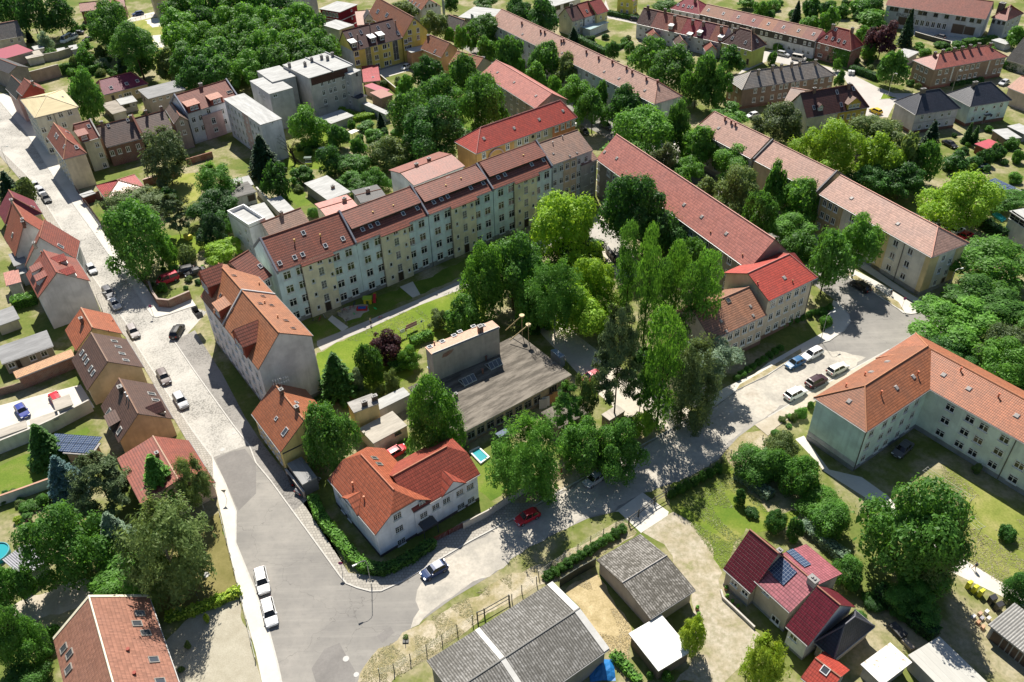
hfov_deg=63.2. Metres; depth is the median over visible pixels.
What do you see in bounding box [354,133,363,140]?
shrub
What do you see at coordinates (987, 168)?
shrub
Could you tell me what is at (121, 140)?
house
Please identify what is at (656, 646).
shed
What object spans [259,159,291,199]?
tree
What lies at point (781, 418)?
shrub
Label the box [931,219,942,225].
parked car
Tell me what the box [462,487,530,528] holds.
concrete fence
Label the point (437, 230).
window
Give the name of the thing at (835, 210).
window
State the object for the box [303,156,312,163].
swing seat
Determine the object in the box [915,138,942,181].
tree
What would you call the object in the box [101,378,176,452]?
house
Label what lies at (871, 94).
side street
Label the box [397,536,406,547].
window
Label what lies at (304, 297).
window
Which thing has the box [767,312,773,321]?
window
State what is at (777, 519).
shrub
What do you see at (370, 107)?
carport
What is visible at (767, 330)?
window
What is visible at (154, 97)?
house
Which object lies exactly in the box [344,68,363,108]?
stair tower
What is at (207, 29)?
tree
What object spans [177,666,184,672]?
shrub
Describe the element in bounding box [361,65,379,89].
shed
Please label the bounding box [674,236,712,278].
tree
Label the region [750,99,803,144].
tree
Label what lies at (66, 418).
wall
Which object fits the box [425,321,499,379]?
house
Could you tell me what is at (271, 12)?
tree
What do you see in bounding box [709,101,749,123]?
tree
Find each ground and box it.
[0,0,1023,681]
[127,17,175,80]
[166,596,260,681]
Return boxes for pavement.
[0,93,194,316]
[0,150,215,489]
[175,330,305,510]
[212,459,279,681]
[294,499,534,589]
[708,300,849,403]
[755,353,882,434]
[849,270,920,313]
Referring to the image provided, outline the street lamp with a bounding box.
[352,561,371,586]
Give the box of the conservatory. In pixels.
[581,21,608,35]
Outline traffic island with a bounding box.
[881,94,894,98]
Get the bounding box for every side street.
[128,12,156,21]
[604,0,636,23]
[737,50,914,116]
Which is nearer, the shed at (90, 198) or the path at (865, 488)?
the path at (865, 488)
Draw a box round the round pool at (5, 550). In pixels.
[0,542,10,563]
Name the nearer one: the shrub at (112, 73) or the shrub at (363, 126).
the shrub at (363, 126)
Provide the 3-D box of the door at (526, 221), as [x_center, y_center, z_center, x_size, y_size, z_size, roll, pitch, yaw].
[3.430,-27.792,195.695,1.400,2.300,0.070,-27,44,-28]
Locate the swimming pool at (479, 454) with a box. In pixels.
[469,446,489,464]
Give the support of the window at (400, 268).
in the apartment building at (390, 232)
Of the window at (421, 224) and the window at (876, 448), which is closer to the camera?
the window at (876, 448)
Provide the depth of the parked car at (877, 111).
241.75 m
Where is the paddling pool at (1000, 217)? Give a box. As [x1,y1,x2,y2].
[992,212,1005,221]
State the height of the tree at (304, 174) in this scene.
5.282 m
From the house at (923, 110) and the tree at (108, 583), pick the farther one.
the house at (923, 110)
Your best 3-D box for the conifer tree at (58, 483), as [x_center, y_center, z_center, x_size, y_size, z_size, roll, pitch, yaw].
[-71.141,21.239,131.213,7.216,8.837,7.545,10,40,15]
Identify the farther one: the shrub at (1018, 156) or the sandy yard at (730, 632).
the shrub at (1018, 156)
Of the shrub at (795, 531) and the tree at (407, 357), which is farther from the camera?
the tree at (407, 357)
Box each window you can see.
[7,361,16,369]
[28,354,37,361]
[40,127,47,133]
[40,350,48,357]
[57,112,63,118]
[61,122,67,127]
[123,92,131,96]
[211,117,216,124]
[265,278,271,286]
[283,270,292,281]
[286,284,295,294]
[289,297,297,307]
[293,310,300,318]
[295,267,302,276]
[298,280,305,289]
[301,293,308,302]
[304,306,311,315]
[318,267,325,275]
[321,280,327,289]
[324,293,330,302]
[333,252,340,262]
[335,266,343,276]
[337,279,345,288]
[340,291,347,301]
[344,248,353,258]
[347,261,355,271]
[349,274,357,284]
[351,287,359,297]
[362,241,369,251]
[364,254,371,264]
[365,47,372,65]
[366,267,373,277]
[368,280,376,290]
[374,237,380,246]
[376,250,382,259]
[378,263,384,272]
[380,276,386,285]
[392,40,399,60]
[393,511,402,522]
[394,237,399,246]
[395,524,403,534]
[396,251,401,259]
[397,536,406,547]
[398,263,403,272]
[408,223,414,233]
[410,236,415,245]
[411,250,416,258]
[413,262,418,271]
[418,219,425,229]
[419,232,426,242]
[420,510,428,520]
[421,245,427,254]
[422,258,428,267]
[432,502,440,512]
[433,213,440,223]
[434,226,441,236]
[436,239,442,248]
[437,251,443,260]
[443,496,450,506]
[444,209,449,218]
[445,222,451,231]
[446,235,452,244]
[447,247,453,256]
[456,488,463,498]
[457,502,465,511]
[462,210,467,219]
[463,223,468,231]
[464,236,468,244]
[466,482,474,491]
[467,429,475,441]
[467,496,475,505]
[475,197,480,206]
[476,210,481,219]
[476,424,484,436]
[477,223,481,231]
[484,193,489,203]
[485,206,490,215]
[485,219,490,228]
[486,231,491,240]
[486,419,494,430]
[496,414,504,425]
[498,188,503,197]
[498,201,503,210]
[499,213,504,222]
[499,225,505,234]
[505,409,513,420]
[508,184,512,193]
[508,197,513,206]
[509,209,514,218]
[509,222,514,230]
[515,404,522,415]
[517,139,521,146]
[524,136,528,143]
[524,186,527,194]
[524,198,528,206]
[524,399,532,409]
[533,394,540,405]
[537,186,540,194]
[544,170,549,179]
[544,183,549,191]
[549,384,557,393]
[688,228,692,237]
[726,256,731,265]
[727,332,732,341]
[729,578,737,589]
[734,329,739,338]
[739,338,745,347]
[740,588,748,598]
[741,325,747,334]
[746,335,752,343]
[749,322,754,331]
[755,331,760,339]
[757,318,762,327]
[765,325,770,334]
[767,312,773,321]
[769,614,779,627]
[770,300,775,308]
[772,321,778,330]
[775,309,780,317]
[778,296,783,304]
[780,317,785,326]
[783,305,788,313]
[786,292,791,301]
[788,632,797,643]
[791,301,796,309]
[793,288,799,297]
[797,297,803,306]
[800,284,806,293]
[821,199,826,207]
[827,202,832,210]
[830,217,835,225]
[832,206,837,213]
[859,454,865,463]
[863,441,870,451]
[867,428,874,438]
[873,444,879,454]
[877,432,883,442]
[881,419,887,429]
[882,438,888,447]
[884,263,891,272]
[886,426,892,435]
[888,251,895,260]
[890,413,897,422]
[891,239,898,248]
[893,430,899,439]
[898,417,904,427]
[899,272,905,280]
[902,405,908,414]
[903,260,909,268]
[904,423,910,432]
[906,247,913,256]
[909,410,915,420]
[913,398,919,407]
[934,427,945,439]
[938,415,950,426]
[944,402,955,414]
[952,439,964,450]
[958,426,969,438]
[963,413,975,425]
[965,447,978,459]
[971,434,983,446]
[976,421,989,433]
[985,459,998,471]
[991,446,1004,458]
[997,433,1010,446]
[1005,473,1018,485]
[1008,210,1023,228]
[1011,460,1023,472]
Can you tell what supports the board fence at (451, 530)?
on the ground at (962, 634)
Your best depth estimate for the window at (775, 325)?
161.07 m
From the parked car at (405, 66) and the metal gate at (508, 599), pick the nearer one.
the metal gate at (508, 599)
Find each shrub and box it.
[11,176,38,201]
[13,515,21,524]
[14,499,23,508]
[17,498,39,512]
[21,512,32,518]
[33,642,55,660]
[36,493,50,505]
[43,47,55,53]
[45,623,60,641]
[66,67,76,76]
[92,58,110,68]
[96,68,105,76]
[109,71,116,75]
[156,179,168,187]
[156,282,167,292]
[169,264,178,270]
[177,243,196,264]
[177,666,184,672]
[184,275,192,282]
[184,640,190,648]
[194,279,200,284]
[202,613,209,622]
[293,184,303,192]
[303,147,312,154]
[307,207,318,217]
[347,120,355,129]
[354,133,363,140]
[355,119,374,132]
[355,389,364,398]
[365,128,382,138]
[366,137,374,143]
[375,133,383,140]
[375,388,383,394]
[379,80,387,87]
[380,127,388,135]
[394,76,400,85]
[525,324,540,334]
[541,570,553,582]
[542,320,553,331]
[549,566,559,576]
[556,561,567,572]
[562,557,573,568]
[569,553,581,563]
[576,550,587,559]
[583,544,593,556]
[589,540,600,552]
[597,536,607,547]
[601,34,609,39]
[602,532,614,542]
[610,528,620,539]
[616,523,627,533]
[646,671,653,680]
[661,669,673,681]
[667,488,677,498]
[673,483,685,494]
[683,479,692,490]
[690,475,699,486]
[698,470,707,483]
[706,468,715,478]
[712,462,722,473]
[728,441,779,486]
[732,374,741,380]
[733,488,746,506]
[737,369,746,376]
[744,366,751,372]
[744,505,759,519]
[749,362,756,369]
[754,358,762,365]
[754,446,792,483]
[760,355,768,362]
[760,428,802,457]
[763,507,788,534]
[765,351,773,358]
[766,10,774,17]
[767,50,777,64]
[770,0,780,11]
[771,347,779,355]
[771,429,778,436]
[772,43,784,50]
[775,454,823,497]
[776,344,783,350]
[778,415,785,422]
[786,516,804,544]
[790,412,797,422]
[791,484,850,522]
[794,407,807,418]
[800,314,806,320]
[806,310,813,317]
[807,401,814,408]
[807,500,852,541]
[813,309,819,314]
[819,307,828,315]
[819,315,832,328]
[820,1,830,11]
[826,303,833,310]
[828,0,836,6]
[831,552,863,593]
[853,11,863,20]
[854,58,860,63]
[856,609,866,618]
[860,591,874,600]
[863,596,887,613]
[870,0,883,8]
[888,609,906,621]
[905,79,914,86]
[913,42,924,49]
[914,83,921,88]
[918,48,931,56]
[933,41,946,47]
[942,149,970,172]
[943,43,951,48]
[951,40,966,49]
[961,146,969,154]
[964,155,982,165]
[966,162,977,171]
[970,463,982,473]
[976,148,993,164]
[980,164,990,171]
[984,125,993,131]
[990,142,1008,160]
[997,524,1018,544]
[999,570,1023,606]
[1000,158,1008,165]
[1003,137,1020,150]
[1008,171,1023,183]
[1011,149,1023,164]
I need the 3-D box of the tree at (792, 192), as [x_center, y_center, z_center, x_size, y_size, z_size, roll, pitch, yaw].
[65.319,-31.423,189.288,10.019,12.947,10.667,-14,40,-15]
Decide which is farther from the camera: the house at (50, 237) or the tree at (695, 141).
the tree at (695, 141)
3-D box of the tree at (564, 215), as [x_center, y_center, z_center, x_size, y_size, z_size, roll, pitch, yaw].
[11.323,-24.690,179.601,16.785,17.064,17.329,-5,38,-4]
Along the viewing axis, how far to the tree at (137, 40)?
265.32 m
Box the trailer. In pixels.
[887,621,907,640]
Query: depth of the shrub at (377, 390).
150.58 m
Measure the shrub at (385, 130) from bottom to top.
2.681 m
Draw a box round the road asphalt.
[214,46,995,681]
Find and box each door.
[14,359,23,368]
[325,301,331,311]
[398,271,404,281]
[464,243,469,252]
[524,218,528,227]
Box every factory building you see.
[882,0,993,38]
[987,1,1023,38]
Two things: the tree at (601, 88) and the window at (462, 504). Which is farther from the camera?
the tree at (601, 88)
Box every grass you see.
[345,288,471,340]
[360,573,511,681]
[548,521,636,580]
[564,573,630,680]
[670,472,767,566]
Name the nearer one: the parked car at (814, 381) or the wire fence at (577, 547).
the wire fence at (577, 547)
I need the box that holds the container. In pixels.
[551,349,564,366]
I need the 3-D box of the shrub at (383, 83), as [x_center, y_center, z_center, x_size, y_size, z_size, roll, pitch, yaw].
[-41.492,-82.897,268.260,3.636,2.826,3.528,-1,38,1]
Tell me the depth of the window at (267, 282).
160.70 m
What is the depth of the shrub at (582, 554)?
120.84 m
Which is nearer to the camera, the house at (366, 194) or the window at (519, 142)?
the house at (366, 194)
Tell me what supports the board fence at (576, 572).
on the ground at (962, 634)
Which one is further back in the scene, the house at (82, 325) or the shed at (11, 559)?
the house at (82, 325)
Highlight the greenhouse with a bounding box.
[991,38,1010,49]
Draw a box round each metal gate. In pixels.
[476,594,509,619]
[628,490,666,524]
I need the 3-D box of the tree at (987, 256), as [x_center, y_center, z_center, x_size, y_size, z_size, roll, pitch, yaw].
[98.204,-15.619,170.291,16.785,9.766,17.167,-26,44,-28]
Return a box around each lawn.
[0,427,89,493]
[147,173,201,205]
[155,512,236,618]
[169,232,205,264]
[283,132,329,169]
[287,188,310,206]
[305,319,340,340]
[316,289,485,396]
[343,288,412,325]
[414,241,496,293]
[461,115,474,129]
[475,461,504,500]
[595,39,610,45]
[670,463,799,567]
[725,430,767,472]
[942,464,1023,580]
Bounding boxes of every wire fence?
[218,510,255,660]
[378,616,472,674]
[510,576,536,600]
[538,522,616,576]
[667,450,731,491]
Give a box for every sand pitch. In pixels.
[145,18,161,26]
[153,35,164,47]
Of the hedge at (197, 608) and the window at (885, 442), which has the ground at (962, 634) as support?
the hedge at (197, 608)
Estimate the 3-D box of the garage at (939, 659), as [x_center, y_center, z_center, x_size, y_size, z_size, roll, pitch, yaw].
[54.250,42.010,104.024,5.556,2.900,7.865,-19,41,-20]
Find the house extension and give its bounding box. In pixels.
[814,609,874,659]
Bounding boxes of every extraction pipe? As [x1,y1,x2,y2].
[505,313,523,334]
[510,323,530,340]
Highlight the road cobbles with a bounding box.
[0,103,247,456]
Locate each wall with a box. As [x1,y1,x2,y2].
[0,382,24,395]
[0,399,93,453]
[0,478,48,505]
[29,64,61,82]
[31,47,72,61]
[82,191,101,202]
[142,172,176,185]
[147,281,191,307]
[185,151,213,164]
[256,187,270,207]
[285,468,305,498]
[380,75,395,91]
[720,589,754,628]
[914,32,950,43]
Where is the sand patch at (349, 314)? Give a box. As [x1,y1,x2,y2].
[337,304,368,320]
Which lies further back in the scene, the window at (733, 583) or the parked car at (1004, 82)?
the parked car at (1004, 82)
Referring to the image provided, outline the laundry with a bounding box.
[406,321,416,328]
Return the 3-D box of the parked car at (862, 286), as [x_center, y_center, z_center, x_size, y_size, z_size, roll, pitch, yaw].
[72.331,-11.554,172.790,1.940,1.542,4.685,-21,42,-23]
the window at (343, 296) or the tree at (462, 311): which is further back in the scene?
the window at (343, 296)
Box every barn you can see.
[0,44,32,64]
[427,581,609,681]
[446,14,468,39]
[596,534,695,623]
[1004,37,1023,73]
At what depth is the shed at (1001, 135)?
224.22 m
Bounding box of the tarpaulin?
[589,659,615,681]
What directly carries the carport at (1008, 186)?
on the ground at (962, 634)
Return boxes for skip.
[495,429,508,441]
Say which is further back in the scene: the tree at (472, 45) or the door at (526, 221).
the tree at (472, 45)
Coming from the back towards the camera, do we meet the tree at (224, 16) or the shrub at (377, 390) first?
the tree at (224, 16)
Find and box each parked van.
[60,33,71,42]
[69,32,78,40]
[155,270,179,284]
[791,53,806,60]
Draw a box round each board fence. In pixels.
[74,185,147,283]
[433,523,462,539]
[559,558,595,586]
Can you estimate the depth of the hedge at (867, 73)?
264.37 m
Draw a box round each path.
[1,579,98,628]
[317,218,620,350]
[328,315,347,330]
[400,281,419,296]
[796,436,1023,606]
[810,234,922,302]
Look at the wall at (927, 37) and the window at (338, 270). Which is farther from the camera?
the wall at (927, 37)
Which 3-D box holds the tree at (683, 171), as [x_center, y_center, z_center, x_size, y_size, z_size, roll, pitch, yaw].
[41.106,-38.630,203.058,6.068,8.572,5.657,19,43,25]
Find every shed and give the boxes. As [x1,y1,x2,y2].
[0,306,21,334]
[2,545,50,581]
[13,349,75,388]
[79,190,96,203]
[267,196,293,215]
[304,175,350,201]
[320,109,353,129]
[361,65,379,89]
[364,83,389,96]
[370,89,393,108]
[541,403,590,437]
[601,405,624,425]
[628,615,689,678]
[860,643,911,681]
[897,48,918,63]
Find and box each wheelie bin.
[608,249,613,258]
[611,253,615,261]
[964,580,973,589]
[970,584,979,593]
[977,588,985,597]
[986,593,997,605]
[993,600,1004,612]
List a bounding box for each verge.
[358,521,636,681]
[513,428,666,503]
[736,368,767,389]
[768,349,801,372]
[846,271,902,309]
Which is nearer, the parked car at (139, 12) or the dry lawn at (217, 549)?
the dry lawn at (217, 549)
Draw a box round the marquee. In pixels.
[68,44,77,54]
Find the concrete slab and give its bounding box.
[616,492,668,532]
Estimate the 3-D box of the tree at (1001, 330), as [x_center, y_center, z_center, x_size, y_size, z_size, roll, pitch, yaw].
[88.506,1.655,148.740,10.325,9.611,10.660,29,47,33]
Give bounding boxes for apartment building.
[20,89,81,154]
[47,122,95,189]
[72,118,108,170]
[169,78,237,143]
[191,262,321,400]
[223,93,288,159]
[227,250,275,293]
[250,77,296,128]
[253,210,364,321]
[257,65,300,109]
[283,51,353,117]
[293,0,318,13]
[319,1,357,27]
[339,18,403,74]
[341,184,432,295]
[369,0,427,62]
[413,163,494,265]
[442,0,682,132]
[454,100,577,168]
[478,139,552,239]
[481,59,568,117]
[539,129,592,198]
[579,152,597,197]
[596,133,789,290]
[671,286,766,364]
[694,111,770,178]
[724,252,817,339]
[752,138,850,224]
[806,345,930,470]
[814,174,969,295]
[875,332,1023,495]
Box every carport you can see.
[287,457,318,495]
[363,102,389,121]
[989,178,1021,190]
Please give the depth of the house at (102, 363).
151.06 m
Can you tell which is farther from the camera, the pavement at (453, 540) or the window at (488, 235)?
the window at (488, 235)
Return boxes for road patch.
[216,449,255,510]
[312,643,354,681]
[377,627,393,642]
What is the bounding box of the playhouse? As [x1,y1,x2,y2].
[362,295,371,303]
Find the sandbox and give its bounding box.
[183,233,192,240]
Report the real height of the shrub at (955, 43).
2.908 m
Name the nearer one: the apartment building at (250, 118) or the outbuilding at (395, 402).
the outbuilding at (395, 402)
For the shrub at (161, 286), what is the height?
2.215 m
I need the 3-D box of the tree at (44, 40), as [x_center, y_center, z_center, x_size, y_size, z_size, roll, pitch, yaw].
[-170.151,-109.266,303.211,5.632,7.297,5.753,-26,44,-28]
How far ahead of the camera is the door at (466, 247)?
187.56 m
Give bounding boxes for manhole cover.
[343,656,348,661]
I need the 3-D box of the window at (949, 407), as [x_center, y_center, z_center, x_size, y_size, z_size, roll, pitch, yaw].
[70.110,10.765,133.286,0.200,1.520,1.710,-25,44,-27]
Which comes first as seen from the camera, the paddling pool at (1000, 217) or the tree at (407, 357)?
the tree at (407, 357)
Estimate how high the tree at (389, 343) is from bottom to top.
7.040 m
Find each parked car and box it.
[13,402,30,418]
[31,180,39,187]
[36,186,45,195]
[40,192,51,202]
[47,390,60,402]
[75,30,83,34]
[86,262,97,274]
[101,284,115,298]
[107,296,121,310]
[125,322,140,338]
[132,10,143,15]
[155,367,171,385]
[169,324,184,338]
[172,390,188,409]
[176,264,193,276]
[184,266,204,276]
[253,565,270,595]
[260,596,278,627]
[285,468,295,486]
[294,476,320,495]
[387,443,406,457]
[400,63,410,69]
[419,559,448,580]
[513,506,540,526]
[579,126,589,134]
[582,470,606,488]
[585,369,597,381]
[599,122,612,129]
[629,16,637,20]
[746,111,758,118]
[776,50,789,56]
[783,386,807,401]
[784,355,805,369]
[801,345,823,361]
[804,374,828,388]
[826,361,849,375]
[849,279,871,293]
[869,107,882,114]
[891,439,913,458]
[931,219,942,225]
[934,34,946,38]
[941,139,958,148]
[949,226,965,235]
[958,230,974,239]
[998,78,1009,85]
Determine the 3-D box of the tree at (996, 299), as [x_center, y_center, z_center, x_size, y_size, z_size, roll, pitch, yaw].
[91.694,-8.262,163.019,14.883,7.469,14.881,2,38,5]
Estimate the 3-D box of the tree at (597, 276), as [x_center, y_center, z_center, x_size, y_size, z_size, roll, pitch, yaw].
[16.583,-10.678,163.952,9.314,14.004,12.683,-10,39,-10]
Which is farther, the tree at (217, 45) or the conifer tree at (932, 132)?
the tree at (217, 45)
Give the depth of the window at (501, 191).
186.42 m
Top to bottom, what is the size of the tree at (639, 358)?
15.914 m
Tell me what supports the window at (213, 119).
in the apartment building at (202, 108)
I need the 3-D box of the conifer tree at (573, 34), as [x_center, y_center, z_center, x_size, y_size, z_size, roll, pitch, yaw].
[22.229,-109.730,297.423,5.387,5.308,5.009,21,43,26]
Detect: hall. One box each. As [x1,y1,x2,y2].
[458,6,500,21]
[543,0,579,17]
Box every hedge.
[9,290,37,309]
[58,61,83,74]
[86,63,107,74]
[164,584,242,623]
[295,141,318,151]
[307,493,370,574]
[338,106,354,114]
[352,111,374,121]
[363,537,436,576]
[387,359,416,373]
[407,328,433,346]
[577,34,605,54]
[607,9,638,19]
[608,648,642,681]
[619,40,628,49]
[733,467,775,501]
[802,517,850,561]
[849,64,877,80]
[871,581,942,641]
[950,77,984,86]
[962,34,998,45]
[972,215,1009,237]
[1002,60,1023,72]
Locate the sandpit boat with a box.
[356,306,367,310]
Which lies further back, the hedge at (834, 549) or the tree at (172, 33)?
the tree at (172, 33)
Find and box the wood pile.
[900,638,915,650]
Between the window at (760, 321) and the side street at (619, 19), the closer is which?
the window at (760, 321)
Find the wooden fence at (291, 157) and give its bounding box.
[289,155,308,166]
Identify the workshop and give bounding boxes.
[408,334,571,445]
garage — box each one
[0,420,26,438]
[24,50,44,65]
[30,411,58,424]
[32,45,43,53]
[52,394,72,412]
[104,100,127,120]
[360,411,407,448]
[801,651,849,681]
[906,636,985,681]
[986,603,1023,666]
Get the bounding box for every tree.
[0,0,25,28]
[0,170,15,199]
[0,565,38,612]
[0,602,50,671]
[0,656,53,681]
[8,499,117,594]
[14,0,51,33]
[25,29,34,42]
[25,423,70,476]
[36,31,54,47]
[40,0,78,34]
[47,455,89,505]
[64,450,133,519]
[66,62,105,123]
[69,54,77,67]
[75,46,95,69]
[77,38,93,52]
[83,551,169,603]
[84,0,129,53]
[92,45,108,58]
[95,182,163,220]
[98,194,172,282]
[98,511,138,563]
[104,20,161,80]
[109,485,216,613]
[115,42,134,73]
[126,52,154,77]
[137,124,192,184]
[139,453,190,520]
[151,46,179,80]
[153,186,179,205]
[155,233,178,271]
[156,0,191,15]
[158,6,197,45]
[158,193,191,236]
[160,21,206,52]
[167,38,203,83]
[171,451,214,509]
[173,52,220,90]
[182,5,219,34]
[184,187,238,224]
[185,0,226,20]
[190,20,225,49]
[193,35,237,68]
[194,160,242,193]
[194,210,227,248]
[203,235,242,266]
[209,0,254,15]
[209,54,241,87]
[210,5,237,32]
[220,18,247,45]
[221,32,258,59]
[221,218,231,234]
[231,47,270,88]
[234,1,267,23]
[236,13,284,42]
[240,0,271,6]
[244,26,288,64]
[246,134,285,182]
[256,3,297,26]
[256,42,292,68]
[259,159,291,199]
[266,14,299,31]
[268,0,300,14]
[278,135,297,162]
[281,28,319,65]
[283,38,325,62]
[286,102,330,146]
[288,1,321,27]
[289,165,314,185]
[296,11,339,50]
[301,399,364,473]
[307,27,341,56]
[314,351,363,408]
[315,144,345,175]
[326,124,351,150]
[335,154,371,173]
[335,170,361,187]
[349,137,368,155]
[349,176,375,195]
[352,343,383,384]
[352,366,364,389]
[361,167,392,190]
[365,135,413,173]
[369,328,403,366]
[376,112,386,129]
[379,368,400,394]
[385,83,429,141]
[392,0,418,16]
[394,150,410,164]
[395,74,414,95]
[396,343,422,370]
[400,93,471,159]
[404,370,468,454]
[410,53,444,85]
[416,71,464,106]
[420,9,448,38]
[427,307,448,329]
[443,291,483,333]
[444,0,458,11]
[444,27,454,40]
[446,51,481,95]
[454,24,470,51]
[455,68,510,130]
[456,235,507,321]
[465,12,499,43]
[467,36,476,51]
[473,0,497,7]
[477,34,498,61]
[484,228,547,309]
[484,409,565,507]
[495,34,523,67]
[505,0,535,19]
[512,276,547,334]
[515,55,526,74]
[523,253,582,337]
[525,59,547,86]
[526,0,559,32]
[526,40,559,77]
[528,188,604,268]
[541,237,607,270]
[547,74,561,92]
[548,283,618,338]
[551,379,583,427]
[555,50,577,83]
[557,413,606,478]
[558,74,591,109]
[567,26,578,42]
[572,254,621,311]
[574,87,608,132]
[575,372,599,416]
[591,301,644,412]
[591,413,650,487]
[595,79,607,117]
[596,170,681,247]
[599,102,678,154]
[603,81,642,130]
[605,40,619,59]
[614,218,642,325]
[623,41,636,54]
[626,33,667,75]
[626,345,658,410]
[630,411,655,438]
[633,211,688,261]
[634,219,661,348]
[638,302,691,431]
[646,41,696,92]
[650,141,679,170]
[651,0,676,12]
[653,255,678,340]
[663,97,690,157]
[663,238,693,325]
[666,331,724,436]
[672,152,705,178]
[673,165,691,182]
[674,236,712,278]
[674,259,707,349]
[677,50,717,109]
[677,125,715,168]
[679,612,707,658]
[684,246,725,319]
[688,334,745,380]
[695,174,718,197]
[702,61,733,108]
[704,141,721,170]
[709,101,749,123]
[710,162,758,216]
[713,143,752,180]
[716,44,745,72]
[737,0,754,8]
[738,630,793,681]
[741,188,780,233]
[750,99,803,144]
[753,0,772,16]
[763,157,787,207]
[764,210,818,245]
[773,176,819,222]
[779,229,816,264]
[787,117,867,175]
[789,0,801,23]
[799,15,819,27]
[802,0,822,16]
[805,224,855,294]
[817,4,840,32]
[832,58,842,71]
[833,69,845,85]
[835,3,850,18]
[839,211,887,276]
[846,163,893,195]
[847,113,905,154]
[849,0,871,13]
[851,472,976,598]
[852,130,906,173]
[854,25,868,41]
[857,9,888,27]
[860,43,877,60]
[861,20,900,59]
[861,25,880,57]
[876,49,910,86]
[879,161,927,198]
[882,569,942,628]
[895,8,913,46]
[901,129,925,170]
[907,293,1004,352]
[910,501,977,594]
[912,168,1007,231]
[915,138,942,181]
[918,120,939,145]
[922,331,992,366]
[938,271,1023,323]
[949,233,1023,294]
[960,122,972,144]
[963,334,1023,388]
[970,126,979,144]
[974,321,1023,369]
[988,189,1023,213]
[999,300,1023,328]
[1006,25,1023,47]
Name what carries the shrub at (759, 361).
on the ground at (962, 634)
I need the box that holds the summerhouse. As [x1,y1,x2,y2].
[973,139,995,153]
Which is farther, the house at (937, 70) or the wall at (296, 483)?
the house at (937, 70)
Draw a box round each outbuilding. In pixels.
[0,330,55,373]
[3,269,24,295]
[8,253,28,281]
[16,268,29,285]
[54,433,101,463]
[116,95,138,112]
[226,180,257,205]
[232,175,253,186]
[250,202,274,219]
[347,393,380,432]
[351,93,367,111]
[378,387,409,416]
[405,45,422,65]
[645,28,659,42]
[672,34,687,51]
[701,41,717,58]
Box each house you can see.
[0,20,26,48]
[0,58,31,86]
[0,189,42,225]
[4,201,50,260]
[6,75,29,121]
[16,78,44,97]
[25,219,86,273]
[26,249,100,328]
[53,594,179,681]
[65,307,122,351]
[72,332,146,404]
[79,0,127,23]
[95,72,147,102]
[95,174,144,205]
[96,114,145,165]
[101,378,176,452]
[117,435,216,522]
[135,106,173,152]
[138,80,185,112]
[151,0,177,18]
[165,103,194,148]
[227,204,265,258]
[251,376,323,467]
[260,207,308,235]
[315,194,357,217]
[323,20,353,48]
[328,447,430,556]
[351,184,384,204]
[355,9,372,25]
[389,152,464,191]
[389,438,479,538]
[407,0,441,23]
[421,34,457,72]
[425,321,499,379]
[449,50,492,75]
[558,3,584,34]
[576,0,595,25]
[588,0,608,22]
[617,0,637,14]
[636,5,657,39]
[651,8,671,43]
[663,14,687,46]
[670,0,706,18]
[680,17,701,51]
[693,20,716,53]
[699,4,720,22]
[709,24,731,57]
[714,7,735,25]
[720,27,766,67]
[723,529,783,606]
[726,59,835,108]
[728,10,750,31]
[743,13,764,34]
[752,544,841,630]
[757,16,778,47]
[769,20,793,49]
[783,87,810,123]
[784,23,807,53]
[784,585,854,659]
[791,82,869,134]
[798,26,825,58]
[814,23,863,66]
[891,87,960,133]
[909,42,1007,88]
[946,81,1011,125]
[1006,75,1023,110]
[1006,208,1023,248]
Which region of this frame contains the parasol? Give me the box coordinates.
[348,129,359,138]
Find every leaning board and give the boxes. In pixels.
[539,398,546,408]
[542,396,549,405]
[546,394,553,403]
[552,391,557,401]
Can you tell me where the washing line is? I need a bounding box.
[922,466,974,504]
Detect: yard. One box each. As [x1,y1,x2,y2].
[0,385,93,428]
[379,63,408,76]
[565,574,631,677]
[643,512,758,681]
[914,31,963,42]
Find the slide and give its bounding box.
[373,293,376,302]
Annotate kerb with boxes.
[0,102,190,317]
[0,149,213,457]
[174,340,292,510]
[212,457,281,681]
[292,503,536,591]
[537,430,668,504]
[668,302,850,429]
[768,349,888,416]
[844,275,910,313]
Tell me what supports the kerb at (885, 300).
on the ground at (962, 634)
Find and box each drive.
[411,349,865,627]
[538,322,689,429]
[595,214,642,276]
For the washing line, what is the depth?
128.82 m
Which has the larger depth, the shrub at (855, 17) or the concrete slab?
the shrub at (855, 17)

